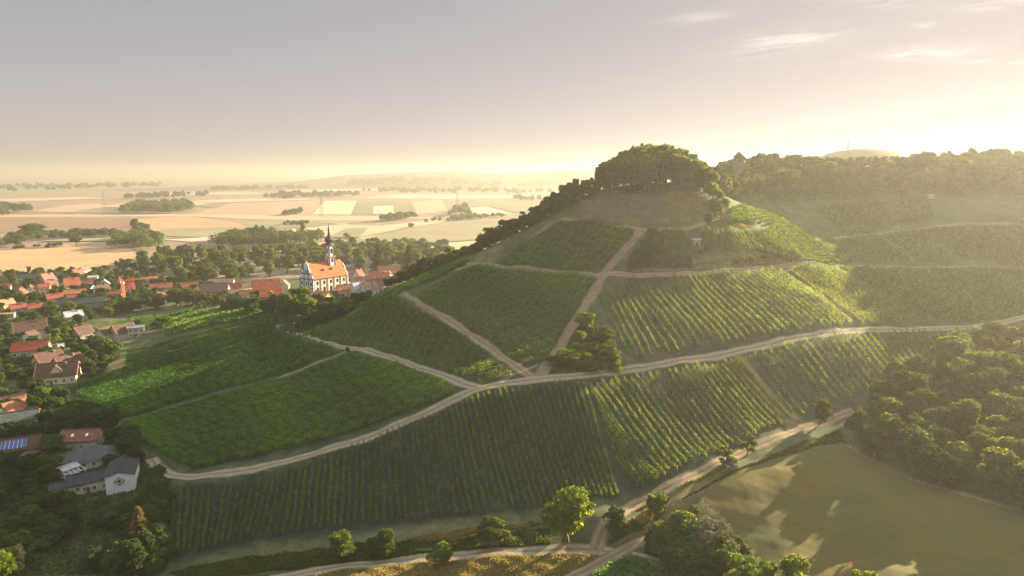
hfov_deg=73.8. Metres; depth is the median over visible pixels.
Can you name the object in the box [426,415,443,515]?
vine row
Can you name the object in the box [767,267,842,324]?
vine row
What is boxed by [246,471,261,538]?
vine row
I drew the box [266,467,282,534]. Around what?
vine row
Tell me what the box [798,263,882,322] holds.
vine row
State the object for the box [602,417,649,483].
vine row
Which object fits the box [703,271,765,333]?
vine row
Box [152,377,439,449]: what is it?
vine row
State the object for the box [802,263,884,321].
vine row
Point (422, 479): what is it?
vine row
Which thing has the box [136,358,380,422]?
vine row
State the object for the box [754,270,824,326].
vine row
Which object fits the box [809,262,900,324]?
vine row
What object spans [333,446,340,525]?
vine row
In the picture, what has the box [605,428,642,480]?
vine row
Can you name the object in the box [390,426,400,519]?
vine row
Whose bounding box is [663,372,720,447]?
vine row
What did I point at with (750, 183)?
forest tree
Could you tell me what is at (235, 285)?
house
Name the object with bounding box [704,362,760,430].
vine row
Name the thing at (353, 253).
parkland tree
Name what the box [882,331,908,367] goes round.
vine row
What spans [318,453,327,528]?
vine row
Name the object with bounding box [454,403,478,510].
vine row
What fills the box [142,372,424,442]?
vine row
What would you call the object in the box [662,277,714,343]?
vine row
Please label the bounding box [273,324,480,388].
path
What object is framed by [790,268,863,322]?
vine row
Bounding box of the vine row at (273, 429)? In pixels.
[156,378,438,450]
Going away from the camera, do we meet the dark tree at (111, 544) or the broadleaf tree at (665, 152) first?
the dark tree at (111, 544)
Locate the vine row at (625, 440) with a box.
[591,389,656,481]
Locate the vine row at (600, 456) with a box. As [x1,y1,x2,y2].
[575,380,613,495]
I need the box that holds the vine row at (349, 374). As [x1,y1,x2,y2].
[137,361,388,424]
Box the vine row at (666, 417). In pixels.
[636,373,699,457]
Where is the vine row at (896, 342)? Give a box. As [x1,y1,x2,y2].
[887,330,908,358]
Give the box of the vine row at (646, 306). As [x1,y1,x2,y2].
[628,278,678,350]
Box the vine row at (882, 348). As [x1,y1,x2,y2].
[867,329,888,356]
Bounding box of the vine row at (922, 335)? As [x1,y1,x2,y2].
[918,329,934,353]
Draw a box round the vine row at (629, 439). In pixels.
[590,383,659,477]
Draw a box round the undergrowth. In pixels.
[1,247,846,575]
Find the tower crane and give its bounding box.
[117,276,155,296]
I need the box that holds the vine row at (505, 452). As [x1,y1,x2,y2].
[487,389,522,508]
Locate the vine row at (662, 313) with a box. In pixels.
[633,273,684,347]
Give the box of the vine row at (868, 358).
[849,332,882,376]
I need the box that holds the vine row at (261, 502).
[250,471,269,537]
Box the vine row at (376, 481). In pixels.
[373,437,379,522]
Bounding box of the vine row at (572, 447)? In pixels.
[553,381,591,496]
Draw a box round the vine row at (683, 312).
[653,273,707,342]
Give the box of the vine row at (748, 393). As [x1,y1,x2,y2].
[721,362,774,424]
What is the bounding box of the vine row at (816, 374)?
[791,339,834,398]
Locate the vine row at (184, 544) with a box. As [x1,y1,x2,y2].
[180,482,190,550]
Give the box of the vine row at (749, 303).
[714,269,779,331]
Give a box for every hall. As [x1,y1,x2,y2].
[55,295,105,309]
[199,283,230,295]
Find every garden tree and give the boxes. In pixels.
[0,285,8,290]
[0,314,9,322]
[0,323,10,329]
[0,372,4,386]
[0,387,8,395]
[1,293,12,298]
[2,328,13,337]
[5,269,15,273]
[6,336,24,347]
[8,278,18,285]
[13,292,25,302]
[13,317,25,320]
[13,369,29,379]
[15,355,26,364]
[21,282,28,288]
[22,361,37,374]
[24,310,37,316]
[25,291,37,301]
[25,335,41,340]
[25,378,46,394]
[30,313,39,319]
[32,267,40,275]
[37,295,46,301]
[37,345,50,351]
[40,346,57,351]
[44,326,51,335]
[46,300,53,304]
[46,306,57,316]
[47,316,66,327]
[49,288,58,293]
[56,285,65,292]
[60,308,71,316]
[60,326,70,335]
[61,332,69,337]
[62,301,76,310]
[62,338,78,349]
[73,335,84,343]
[74,314,83,322]
[75,292,88,296]
[75,304,90,314]
[75,344,88,354]
[79,361,95,374]
[81,290,93,295]
[83,349,99,359]
[87,312,96,320]
[94,287,107,295]
[95,337,112,352]
[96,292,106,296]
[97,271,104,276]
[97,341,122,357]
[97,361,108,369]
[105,299,115,304]
[112,268,121,273]
[129,262,136,270]
[129,270,134,277]
[135,282,143,288]
[141,287,149,292]
[149,267,157,272]
[154,278,161,282]
[165,275,176,282]
[178,278,187,284]
[216,290,229,297]
[239,298,245,306]
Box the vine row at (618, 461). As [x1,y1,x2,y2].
[615,456,638,485]
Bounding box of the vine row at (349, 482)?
[345,443,352,524]
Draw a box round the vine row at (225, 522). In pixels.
[219,477,233,543]
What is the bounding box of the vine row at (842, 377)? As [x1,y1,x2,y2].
[814,339,853,390]
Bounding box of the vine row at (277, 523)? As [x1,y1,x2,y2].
[274,465,287,536]
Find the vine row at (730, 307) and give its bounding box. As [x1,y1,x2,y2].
[698,272,755,332]
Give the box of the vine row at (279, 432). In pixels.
[166,380,444,455]
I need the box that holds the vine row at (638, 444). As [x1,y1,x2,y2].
[596,382,665,475]
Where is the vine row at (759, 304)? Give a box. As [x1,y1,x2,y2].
[719,267,785,329]
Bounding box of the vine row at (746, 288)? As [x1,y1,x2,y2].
[725,268,789,325]
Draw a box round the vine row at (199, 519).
[195,481,204,550]
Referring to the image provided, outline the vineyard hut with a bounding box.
[692,239,701,245]
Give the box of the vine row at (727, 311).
[693,274,750,335]
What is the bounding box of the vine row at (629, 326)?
[609,288,643,352]
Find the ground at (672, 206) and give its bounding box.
[0,148,1023,575]
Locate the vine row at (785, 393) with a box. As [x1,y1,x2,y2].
[754,350,803,415]
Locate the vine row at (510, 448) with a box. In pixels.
[494,390,529,506]
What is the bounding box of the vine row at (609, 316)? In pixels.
[598,295,628,353]
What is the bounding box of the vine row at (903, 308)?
[823,262,924,321]
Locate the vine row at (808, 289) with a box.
[771,265,843,320]
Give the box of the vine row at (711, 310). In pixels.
[680,272,738,340]
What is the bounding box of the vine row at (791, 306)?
[743,271,810,326]
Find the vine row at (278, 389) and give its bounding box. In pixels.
[125,357,378,423]
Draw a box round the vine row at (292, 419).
[149,375,437,447]
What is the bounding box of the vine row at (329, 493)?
[325,453,332,525]
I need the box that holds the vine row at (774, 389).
[749,355,791,412]
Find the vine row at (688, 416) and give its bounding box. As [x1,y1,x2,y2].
[655,370,716,449]
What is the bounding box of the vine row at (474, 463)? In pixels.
[460,401,487,511]
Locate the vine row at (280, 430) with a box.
[160,379,441,455]
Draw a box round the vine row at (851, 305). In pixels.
[796,264,877,326]
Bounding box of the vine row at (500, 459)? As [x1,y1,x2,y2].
[482,393,514,507]
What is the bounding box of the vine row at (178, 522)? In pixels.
[175,484,182,552]
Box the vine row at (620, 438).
[598,405,653,482]
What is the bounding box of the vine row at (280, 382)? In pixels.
[125,353,363,421]
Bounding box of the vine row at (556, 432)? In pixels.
[542,385,575,485]
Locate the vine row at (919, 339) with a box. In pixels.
[912,329,927,351]
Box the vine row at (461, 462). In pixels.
[449,406,472,512]
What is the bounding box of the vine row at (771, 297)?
[738,272,803,326]
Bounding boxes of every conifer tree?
[126,505,150,561]
[370,244,385,271]
[400,245,413,272]
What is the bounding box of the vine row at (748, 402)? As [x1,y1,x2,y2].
[716,364,771,426]
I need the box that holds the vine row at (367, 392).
[144,373,428,443]
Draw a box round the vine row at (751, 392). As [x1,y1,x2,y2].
[724,358,782,423]
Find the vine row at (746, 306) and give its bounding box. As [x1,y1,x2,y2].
[709,271,771,333]
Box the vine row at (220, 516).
[213,478,227,545]
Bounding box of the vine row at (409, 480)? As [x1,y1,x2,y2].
[403,423,414,517]
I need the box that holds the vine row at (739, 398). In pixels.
[711,364,765,429]
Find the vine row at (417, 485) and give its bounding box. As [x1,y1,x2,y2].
[410,421,420,519]
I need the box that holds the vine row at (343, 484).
[338,447,347,524]
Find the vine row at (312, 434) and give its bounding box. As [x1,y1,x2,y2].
[182,386,451,464]
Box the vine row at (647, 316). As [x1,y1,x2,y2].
[623,281,669,350]
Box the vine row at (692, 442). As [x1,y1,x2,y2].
[642,372,707,456]
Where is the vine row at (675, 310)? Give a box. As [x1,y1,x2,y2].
[649,279,699,345]
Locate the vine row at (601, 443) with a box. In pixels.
[582,379,619,496]
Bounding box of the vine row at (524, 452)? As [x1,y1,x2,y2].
[504,387,542,504]
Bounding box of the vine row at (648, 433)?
[609,379,677,470]
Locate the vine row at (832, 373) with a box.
[805,336,851,398]
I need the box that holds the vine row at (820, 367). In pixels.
[799,340,841,395]
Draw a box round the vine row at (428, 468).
[420,415,435,518]
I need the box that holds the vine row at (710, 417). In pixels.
[674,366,732,444]
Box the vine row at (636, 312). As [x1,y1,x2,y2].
[617,279,659,349]
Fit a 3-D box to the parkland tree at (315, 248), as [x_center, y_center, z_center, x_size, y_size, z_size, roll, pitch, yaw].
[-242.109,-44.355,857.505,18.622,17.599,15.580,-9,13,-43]
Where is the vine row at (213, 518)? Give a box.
[208,479,219,545]
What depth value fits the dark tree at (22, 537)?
187.73 m
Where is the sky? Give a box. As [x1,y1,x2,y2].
[0,0,1023,175]
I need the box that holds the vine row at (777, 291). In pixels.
[747,268,815,324]
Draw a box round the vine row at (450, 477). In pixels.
[437,408,458,515]
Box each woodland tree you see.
[844,406,867,441]
[859,425,888,458]
[865,392,902,418]
[869,379,897,401]
[874,397,903,425]
[875,412,908,450]
[880,369,911,398]
[883,356,905,374]
[899,391,927,420]
[900,425,927,450]
[903,354,935,375]
[903,424,942,473]
[904,412,930,431]
[907,371,931,391]
[910,388,939,408]
[913,406,948,427]
[919,444,965,486]
[921,352,936,369]
[926,375,935,391]
[928,423,955,455]
[930,336,974,358]
[933,351,956,371]
[934,384,970,420]
[936,362,957,383]
[938,379,965,394]
[943,399,980,442]
[943,441,977,473]
[945,330,976,349]
[950,357,971,372]
[955,364,979,385]
[956,399,984,424]
[961,328,984,349]
[963,351,979,362]
[963,371,998,400]
[964,424,1002,449]
[969,351,1002,368]
[969,431,998,457]
[973,399,995,422]
[974,446,1020,497]
[974,452,988,481]
[975,346,993,352]
[977,335,999,352]
[979,366,1010,394]
[980,389,1012,423]
[981,320,1010,341]
[982,415,1023,438]
[989,335,1004,345]
[996,436,1023,460]
[998,341,1015,350]
[999,352,1021,379]
[1002,348,1019,353]
[1002,395,1023,416]
[1002,404,1023,438]
[1003,363,1023,390]
[1005,463,1023,501]
[1006,327,1023,342]
[1008,379,1023,394]
[1009,385,1023,397]
[1011,336,1022,348]
[1013,338,1023,354]
[1016,353,1023,362]
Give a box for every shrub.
[1,347,9,355]
[3,337,9,343]
[3,364,17,369]
[6,370,15,379]
[7,544,25,575]
[8,388,16,392]
[17,381,26,386]
[33,528,64,548]
[51,328,61,343]
[82,360,95,374]
[84,335,99,347]
[98,352,107,361]
[102,306,113,316]
[110,303,125,313]
[133,319,142,324]
[141,552,163,573]
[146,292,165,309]
[149,318,163,327]
[162,316,172,323]
[218,302,231,309]
[303,298,318,318]
[312,292,327,301]
[314,301,331,319]
[326,296,335,304]
[326,303,345,316]
[339,296,349,301]
[342,299,356,310]
[350,292,362,303]
[361,290,371,299]
[383,278,392,287]
[388,276,401,285]
[394,270,407,282]
[402,263,416,280]
[410,259,421,278]
[416,256,431,273]
[428,255,439,270]
[434,253,446,267]
[443,248,455,262]
[452,247,464,259]
[462,246,473,257]
[472,243,482,252]
[477,239,489,249]
[487,236,496,245]
[491,233,501,243]
[500,231,509,239]
[508,228,518,235]
[515,223,524,231]
[521,218,532,227]
[543,355,562,364]
[553,200,566,210]
[554,348,570,361]
[561,194,572,207]
[562,350,580,366]
[566,343,577,350]
[571,360,585,368]
[573,311,594,328]
[575,330,586,340]
[575,342,594,350]
[577,350,586,359]
[578,190,586,199]
[582,359,600,371]
[583,353,593,359]
[585,326,595,331]
[586,188,593,196]
[587,337,595,341]
[589,341,599,350]
[590,180,600,192]
[593,185,600,193]
[594,326,614,342]
[598,343,615,357]
[599,180,612,189]
[601,355,616,368]
[605,340,615,345]
[607,350,620,363]
[609,362,622,371]
[626,261,634,269]
[632,246,646,255]
[639,239,647,245]
[643,526,653,548]
[644,228,660,248]
[648,536,700,570]
[650,510,698,542]
[672,549,717,575]
[689,513,739,553]
[700,531,740,574]
[704,245,712,251]
[705,212,713,222]
[724,552,760,575]
[758,559,777,575]
[779,553,810,575]
[850,569,866,575]
[863,571,877,575]
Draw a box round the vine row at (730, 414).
[693,365,751,436]
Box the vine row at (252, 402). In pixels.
[139,360,391,426]
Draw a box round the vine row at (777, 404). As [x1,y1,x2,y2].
[734,357,790,418]
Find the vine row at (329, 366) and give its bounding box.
[122,352,359,423]
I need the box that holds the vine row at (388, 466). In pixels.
[385,430,392,519]
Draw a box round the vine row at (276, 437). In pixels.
[171,381,447,458]
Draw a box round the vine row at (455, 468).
[444,408,464,513]
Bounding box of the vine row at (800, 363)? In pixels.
[783,341,829,402]
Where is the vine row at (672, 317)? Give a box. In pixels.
[642,278,691,345]
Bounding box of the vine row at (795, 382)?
[768,346,815,406]
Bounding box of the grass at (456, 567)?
[309,217,790,575]
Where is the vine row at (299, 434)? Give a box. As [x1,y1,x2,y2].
[179,383,451,462]
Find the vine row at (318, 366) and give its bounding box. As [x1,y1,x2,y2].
[124,350,353,420]
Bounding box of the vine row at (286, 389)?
[132,359,384,424]
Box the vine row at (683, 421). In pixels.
[649,372,708,451]
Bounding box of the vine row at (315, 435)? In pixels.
[189,387,454,466]
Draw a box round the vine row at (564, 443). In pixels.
[547,381,584,494]
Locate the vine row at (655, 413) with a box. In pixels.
[631,376,695,462]
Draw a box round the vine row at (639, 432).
[600,376,669,471]
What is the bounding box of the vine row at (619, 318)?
[603,290,636,356]
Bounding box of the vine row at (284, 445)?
[193,388,455,468]
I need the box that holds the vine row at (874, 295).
[820,263,917,321]
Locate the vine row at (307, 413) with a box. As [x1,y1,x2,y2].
[147,373,432,445]
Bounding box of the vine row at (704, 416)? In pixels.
[668,367,728,446]
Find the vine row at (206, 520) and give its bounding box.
[201,479,213,547]
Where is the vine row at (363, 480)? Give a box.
[360,439,366,520]
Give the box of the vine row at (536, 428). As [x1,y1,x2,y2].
[523,386,558,495]
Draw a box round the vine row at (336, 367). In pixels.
[123,354,366,422]
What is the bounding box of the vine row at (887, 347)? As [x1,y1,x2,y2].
[874,328,906,370]
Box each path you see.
[116,351,345,425]
[145,315,1023,480]
[269,542,676,575]
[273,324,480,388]
[385,291,535,379]
[441,265,470,275]
[465,262,595,277]
[534,230,644,375]
[561,218,709,231]
[564,535,646,575]
[589,407,854,550]
[596,261,826,277]
[736,355,799,419]
[826,264,1022,269]
[832,222,1023,238]
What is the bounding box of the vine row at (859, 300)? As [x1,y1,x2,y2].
[806,262,892,323]
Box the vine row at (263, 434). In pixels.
[158,378,442,452]
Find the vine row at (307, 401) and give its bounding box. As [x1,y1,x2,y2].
[141,368,415,435]
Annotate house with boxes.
[0,282,11,289]
[0,298,15,308]
[0,312,15,317]
[0,393,26,404]
[0,397,31,412]
[0,407,39,424]
[0,433,43,456]
[8,302,27,313]
[9,340,51,358]
[11,318,47,334]
[14,287,28,294]
[16,273,35,280]
[21,329,38,341]
[26,284,36,291]
[27,302,43,309]
[28,348,64,362]
[33,360,82,384]
[37,283,49,294]
[38,272,57,283]
[43,278,58,289]
[45,292,63,302]
[48,480,84,495]
[50,351,85,362]
[55,462,85,479]
[57,343,68,349]
[60,428,106,449]
[60,445,119,469]
[62,277,80,289]
[62,309,84,321]
[63,288,86,293]
[65,467,108,493]
[66,293,78,297]
[70,268,84,274]
[70,324,94,338]
[79,265,90,272]
[80,278,94,283]
[80,283,94,290]
[87,275,97,278]
[93,283,111,293]
[102,454,139,495]
[107,290,122,297]
[120,281,135,292]
[149,282,172,290]
[157,290,167,300]
[180,281,198,288]
[208,278,234,282]
[227,289,238,295]
[229,282,241,289]
[238,281,251,289]
[239,289,251,297]
[251,278,280,290]
[259,289,282,299]
[281,279,290,290]
[311,290,332,296]
[335,284,351,296]
[348,272,353,279]
[350,281,364,293]
[352,268,364,280]
[355,276,369,281]
[359,280,378,298]
[364,264,377,271]
[366,278,383,291]
[369,272,388,278]
[377,265,402,273]
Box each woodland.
[0,181,161,190]
[0,201,32,213]
[0,230,35,245]
[13,242,62,248]
[33,228,116,238]
[106,227,164,247]
[118,197,195,211]
[124,190,208,197]
[130,218,150,228]
[207,226,324,245]
[210,184,307,189]
[263,189,359,198]
[281,207,302,213]
[283,220,308,224]
[289,237,448,251]
[347,175,575,186]
[362,186,551,192]
[379,211,417,219]
[424,212,504,221]
[448,202,471,214]
[513,194,549,199]
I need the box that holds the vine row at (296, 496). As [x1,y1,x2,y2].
[289,461,302,530]
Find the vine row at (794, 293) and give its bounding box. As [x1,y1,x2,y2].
[759,269,830,325]
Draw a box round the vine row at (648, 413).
[623,376,686,463]
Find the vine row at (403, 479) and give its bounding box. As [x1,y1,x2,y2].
[397,425,406,520]
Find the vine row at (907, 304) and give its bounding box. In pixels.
[835,266,936,320]
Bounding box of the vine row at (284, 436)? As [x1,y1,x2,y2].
[173,383,449,462]
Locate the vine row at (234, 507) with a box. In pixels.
[227,478,240,544]
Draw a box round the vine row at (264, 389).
[125,356,377,422]
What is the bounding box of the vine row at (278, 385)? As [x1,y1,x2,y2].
[124,354,369,422]
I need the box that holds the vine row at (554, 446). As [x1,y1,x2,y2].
[535,385,568,487]
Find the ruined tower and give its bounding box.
[733,152,743,178]
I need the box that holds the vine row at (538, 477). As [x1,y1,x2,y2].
[511,388,548,502]
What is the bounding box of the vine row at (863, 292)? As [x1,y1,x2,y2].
[818,263,914,324]
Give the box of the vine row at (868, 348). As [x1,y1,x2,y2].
[856,332,884,369]
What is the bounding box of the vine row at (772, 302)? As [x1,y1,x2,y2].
[730,267,800,329]
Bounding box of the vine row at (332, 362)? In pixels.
[121,352,356,423]
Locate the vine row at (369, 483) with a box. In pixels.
[368,439,372,522]
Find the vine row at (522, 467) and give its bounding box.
[499,388,534,506]
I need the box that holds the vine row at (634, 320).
[614,284,651,355]
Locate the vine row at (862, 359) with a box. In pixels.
[842,332,877,379]
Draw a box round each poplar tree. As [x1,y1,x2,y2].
[130,219,138,229]
[299,222,305,230]
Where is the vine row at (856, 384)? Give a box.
[820,335,861,389]
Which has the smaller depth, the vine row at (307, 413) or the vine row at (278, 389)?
the vine row at (307, 413)
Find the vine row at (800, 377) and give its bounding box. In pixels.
[778,348,817,400]
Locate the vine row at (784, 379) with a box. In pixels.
[763,349,806,408]
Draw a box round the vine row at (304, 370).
[122,351,350,420]
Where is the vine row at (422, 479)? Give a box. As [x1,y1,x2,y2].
[416,419,428,517]
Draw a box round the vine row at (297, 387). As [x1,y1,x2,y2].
[133,359,386,424]
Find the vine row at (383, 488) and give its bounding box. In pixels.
[379,433,386,521]
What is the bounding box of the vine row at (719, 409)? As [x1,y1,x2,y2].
[686,365,746,440]
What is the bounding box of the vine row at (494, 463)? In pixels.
[476,392,507,510]
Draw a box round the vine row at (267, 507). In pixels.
[258,470,276,537]
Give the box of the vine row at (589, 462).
[565,381,602,497]
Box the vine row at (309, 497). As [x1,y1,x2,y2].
[305,457,314,529]
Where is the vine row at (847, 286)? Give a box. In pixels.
[817,265,903,321]
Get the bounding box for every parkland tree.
[135,250,148,259]
[136,256,150,266]
[150,252,161,264]
[152,253,164,266]
[156,245,161,253]
[156,262,168,275]
[161,245,173,255]
[164,255,182,269]
[172,253,184,257]
[176,245,185,255]
[176,267,188,277]
[181,251,192,265]
[182,244,194,257]
[186,264,197,270]
[186,270,198,280]
[192,257,202,265]
[194,245,207,258]
[194,264,213,280]
[200,258,210,262]
[202,262,216,269]
[206,248,216,254]
[208,249,221,261]
[209,268,218,278]
[210,261,218,268]
[215,256,230,268]
[217,241,225,249]
[219,253,230,258]
[219,263,237,274]
[222,251,237,259]
[222,267,240,278]
[223,259,238,266]
[232,245,246,262]
[236,250,245,264]
[237,266,249,279]
[242,247,250,256]
[242,262,255,276]
[249,247,262,265]
[254,257,263,267]
[259,249,264,259]
[259,259,272,267]
[262,263,273,275]
[264,247,276,258]
[264,252,274,260]
[273,257,282,269]
[278,244,287,254]
[280,254,295,271]
[286,244,297,254]
[294,256,302,266]
[299,247,307,254]
[301,253,313,265]
[301,259,312,268]
[310,250,321,256]
[311,253,321,261]
[313,246,324,253]
[318,253,324,260]
[334,239,343,246]
[337,254,352,268]
[341,243,352,254]
[348,236,356,245]
[351,248,363,258]
[353,248,365,259]
[353,255,366,267]
[357,246,367,255]
[365,241,375,247]
[369,237,381,242]
[379,243,394,250]
[382,250,394,256]
[382,256,391,265]
[387,254,396,264]
[389,247,396,254]
[393,242,406,252]
[396,252,410,263]
[407,243,417,248]
[411,249,421,260]
[418,242,424,256]
[422,244,428,255]
[424,248,440,254]
[424,251,436,258]
[434,243,442,253]
[441,245,454,253]
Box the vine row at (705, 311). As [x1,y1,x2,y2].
[672,272,730,341]
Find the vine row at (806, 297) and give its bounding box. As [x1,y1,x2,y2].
[761,266,836,324]
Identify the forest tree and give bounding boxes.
[712,165,722,187]
[717,169,729,173]
[718,172,728,188]
[719,162,732,170]
[721,177,733,192]
[725,174,738,197]
[727,180,741,199]
[738,178,747,197]
[739,168,750,192]
[746,178,755,195]
[748,159,757,167]
[749,165,760,177]
[752,153,763,171]
[752,178,766,198]
[753,173,765,179]
[761,162,777,176]
[761,170,769,182]
[766,154,773,162]
[767,153,778,162]
[774,159,784,166]
[776,169,794,192]
[781,159,792,169]
[786,156,802,165]
[791,169,800,188]
[792,165,804,172]
[801,156,819,165]
[801,164,815,178]
[802,157,820,164]
[809,163,823,176]
[823,161,838,171]
[826,158,839,166]
[838,158,849,166]
[854,156,869,165]
[860,161,870,170]
[870,156,881,167]
[879,156,886,165]
[880,160,897,173]
[892,157,908,166]
[907,157,915,169]
[912,155,926,168]
[914,151,936,171]
[924,168,933,180]
[925,168,943,175]
[930,159,946,168]
[935,155,952,169]
[945,165,957,182]
[946,153,959,158]
[955,157,972,168]
[963,149,972,158]
[969,148,981,160]
[978,151,988,156]
[982,154,999,162]
[982,159,1004,174]
[983,162,1005,184]
[984,156,997,163]
[987,149,994,156]
[991,148,1008,158]
[1000,154,1014,162]
[1000,169,1017,179]
[1005,159,1018,169]
[1005,167,1020,185]
[1011,154,1023,162]
[1017,172,1023,181]
[1018,160,1023,172]
[1018,178,1023,186]
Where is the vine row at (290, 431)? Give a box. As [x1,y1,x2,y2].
[168,379,447,455]
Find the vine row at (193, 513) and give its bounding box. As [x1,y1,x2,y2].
[188,481,197,552]
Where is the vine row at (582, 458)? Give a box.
[559,379,596,495]
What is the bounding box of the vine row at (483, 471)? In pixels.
[466,398,494,509]
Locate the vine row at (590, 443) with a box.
[570,379,607,495]
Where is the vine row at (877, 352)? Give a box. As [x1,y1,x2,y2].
[862,332,889,366]
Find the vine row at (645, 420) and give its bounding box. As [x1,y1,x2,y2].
[614,375,681,468]
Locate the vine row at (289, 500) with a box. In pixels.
[281,464,295,533]
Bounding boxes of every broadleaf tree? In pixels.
[0,546,21,575]
[18,223,47,234]
[46,402,69,412]
[68,234,82,245]
[88,354,98,363]
[90,342,100,351]
[118,295,145,311]
[137,293,152,307]
[165,288,182,305]
[182,288,203,304]
[200,293,211,299]
[213,293,226,304]
[226,296,241,308]
[241,297,259,310]
[258,299,274,313]
[269,293,278,311]
[276,293,292,320]
[280,287,315,325]
[327,529,355,556]
[366,528,395,555]
[425,540,453,564]
[473,515,510,546]
[475,233,486,248]
[482,227,492,243]
[489,225,500,242]
[496,219,505,241]
[504,219,514,230]
[512,218,524,228]
[518,211,527,226]
[527,207,537,225]
[533,205,541,221]
[539,196,550,217]
[539,485,595,543]
[549,191,554,213]
[552,193,561,211]
[558,184,573,208]
[566,178,578,191]
[579,179,590,197]
[589,177,597,187]
[594,166,606,191]
[599,161,611,166]
[601,504,625,536]
[604,161,619,188]
[615,162,633,191]
[618,150,626,156]
[619,158,636,191]
[621,152,635,188]
[632,146,650,154]
[632,158,649,193]
[636,150,653,187]
[640,143,651,147]
[641,155,660,192]
[645,491,669,519]
[647,146,658,153]
[651,154,664,188]
[652,143,670,182]
[653,158,669,191]
[654,151,664,184]
[659,146,672,183]
[663,149,672,184]
[664,154,679,189]
[671,155,687,186]
[672,147,689,183]
[672,148,684,156]
[677,157,699,187]
[687,153,698,159]
[690,161,705,187]
[696,166,719,185]
[702,181,721,197]
[709,198,720,208]
[712,191,724,201]
[712,445,738,472]
[713,203,723,210]
[721,198,728,205]
[738,432,757,455]
[813,397,833,423]
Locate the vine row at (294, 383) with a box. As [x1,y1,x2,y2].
[123,355,373,423]
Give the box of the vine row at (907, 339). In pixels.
[900,330,919,354]
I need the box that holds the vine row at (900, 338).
[893,329,914,355]
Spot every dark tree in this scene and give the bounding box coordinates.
[0,397,13,402]
[0,421,16,427]
[0,425,8,438]
[0,451,23,473]
[0,529,34,558]
[1,421,24,437]
[7,503,44,531]
[8,449,23,465]
[13,470,43,486]
[14,503,28,515]
[17,451,44,472]
[19,486,49,507]
[20,420,39,435]
[24,525,44,542]
[25,404,37,408]
[26,395,42,408]
[33,386,50,399]
[35,408,53,423]
[35,454,61,482]
[37,434,66,454]
[38,420,49,433]
[39,423,51,434]
[40,396,64,408]
[41,513,70,542]
[44,395,60,405]
[44,422,57,434]
[45,402,61,408]
[46,408,56,413]
[46,490,67,519]
[48,385,60,396]
[50,453,64,461]
[51,411,71,429]
[58,388,70,401]
[58,419,75,433]
[58,490,78,506]
[62,406,83,421]
[65,400,84,404]
[65,402,87,412]
[71,398,87,402]
[71,413,91,428]
[81,539,105,569]
[82,408,102,421]
[84,403,101,409]
[84,409,112,428]
[86,502,120,526]
[91,496,109,509]
[99,548,124,575]
[101,453,121,467]
[102,426,121,444]
[105,537,128,567]
[107,405,122,426]
[113,429,141,445]
[114,437,136,455]
[114,509,134,532]
[117,538,148,575]
[118,501,134,515]
[118,523,131,538]
[119,423,131,433]
[122,424,141,437]
[126,443,145,463]
[135,488,152,504]
[136,529,156,561]
[140,503,162,523]
[144,463,166,486]
[144,495,171,521]
[148,522,169,539]
[148,544,175,563]
[150,477,171,489]
[151,486,175,504]
[155,531,175,548]
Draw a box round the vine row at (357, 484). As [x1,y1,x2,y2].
[353,441,358,523]
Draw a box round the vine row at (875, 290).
[829,265,930,321]
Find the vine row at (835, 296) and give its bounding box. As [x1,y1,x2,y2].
[792,266,865,319]
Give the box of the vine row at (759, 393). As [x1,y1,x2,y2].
[731,359,784,420]
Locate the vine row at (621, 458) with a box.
[611,444,643,487]
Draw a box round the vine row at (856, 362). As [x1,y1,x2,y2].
[833,331,873,383]
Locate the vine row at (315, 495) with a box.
[312,455,320,529]
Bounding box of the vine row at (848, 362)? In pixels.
[829,335,868,389]
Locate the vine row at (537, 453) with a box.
[517,386,556,500]
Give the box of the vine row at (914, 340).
[905,328,922,353]
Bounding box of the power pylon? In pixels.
[319,197,323,216]
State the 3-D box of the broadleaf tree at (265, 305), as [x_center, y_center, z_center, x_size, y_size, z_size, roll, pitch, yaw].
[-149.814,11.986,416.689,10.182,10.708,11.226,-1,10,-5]
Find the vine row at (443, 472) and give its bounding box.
[431,411,450,515]
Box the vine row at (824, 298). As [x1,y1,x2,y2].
[779,268,850,321]
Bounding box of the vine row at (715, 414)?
[682,367,740,442]
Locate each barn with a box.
[93,324,114,339]
[109,321,134,340]
[126,324,144,337]
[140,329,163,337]
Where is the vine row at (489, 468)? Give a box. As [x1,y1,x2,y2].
[470,396,501,511]
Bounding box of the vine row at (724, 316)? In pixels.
[687,273,744,339]
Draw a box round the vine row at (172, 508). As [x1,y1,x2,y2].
[169,483,176,540]
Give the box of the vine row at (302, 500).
[296,461,309,532]
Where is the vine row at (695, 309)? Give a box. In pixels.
[668,274,721,339]
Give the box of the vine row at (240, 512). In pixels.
[232,476,248,542]
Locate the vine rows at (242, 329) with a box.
[68,195,1023,575]
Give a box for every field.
[0,197,106,201]
[0,214,437,220]
[0,218,139,232]
[0,242,135,274]
[33,203,102,211]
[44,237,110,240]
[66,208,122,212]
[90,202,210,206]
[138,216,245,230]
[151,192,269,195]
[159,226,252,236]
[167,237,215,241]
[193,198,314,201]
[195,200,322,214]
[196,203,228,207]
[242,220,358,228]
[279,220,408,236]
[285,188,388,191]
[313,201,356,213]
[331,228,367,236]
[352,201,414,213]
[358,219,446,238]
[362,217,527,242]
[366,194,544,198]
[373,205,393,213]
[382,241,476,252]
[412,200,447,213]
[449,200,543,212]
[463,206,513,214]
[699,443,1023,575]
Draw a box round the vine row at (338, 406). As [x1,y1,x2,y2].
[148,374,435,444]
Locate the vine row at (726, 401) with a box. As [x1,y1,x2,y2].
[696,360,756,432]
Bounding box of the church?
[299,222,348,292]
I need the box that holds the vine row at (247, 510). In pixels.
[238,473,256,541]
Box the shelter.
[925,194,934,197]
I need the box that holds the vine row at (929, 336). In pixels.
[922,327,935,344]
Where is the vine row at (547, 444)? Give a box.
[529,383,564,488]

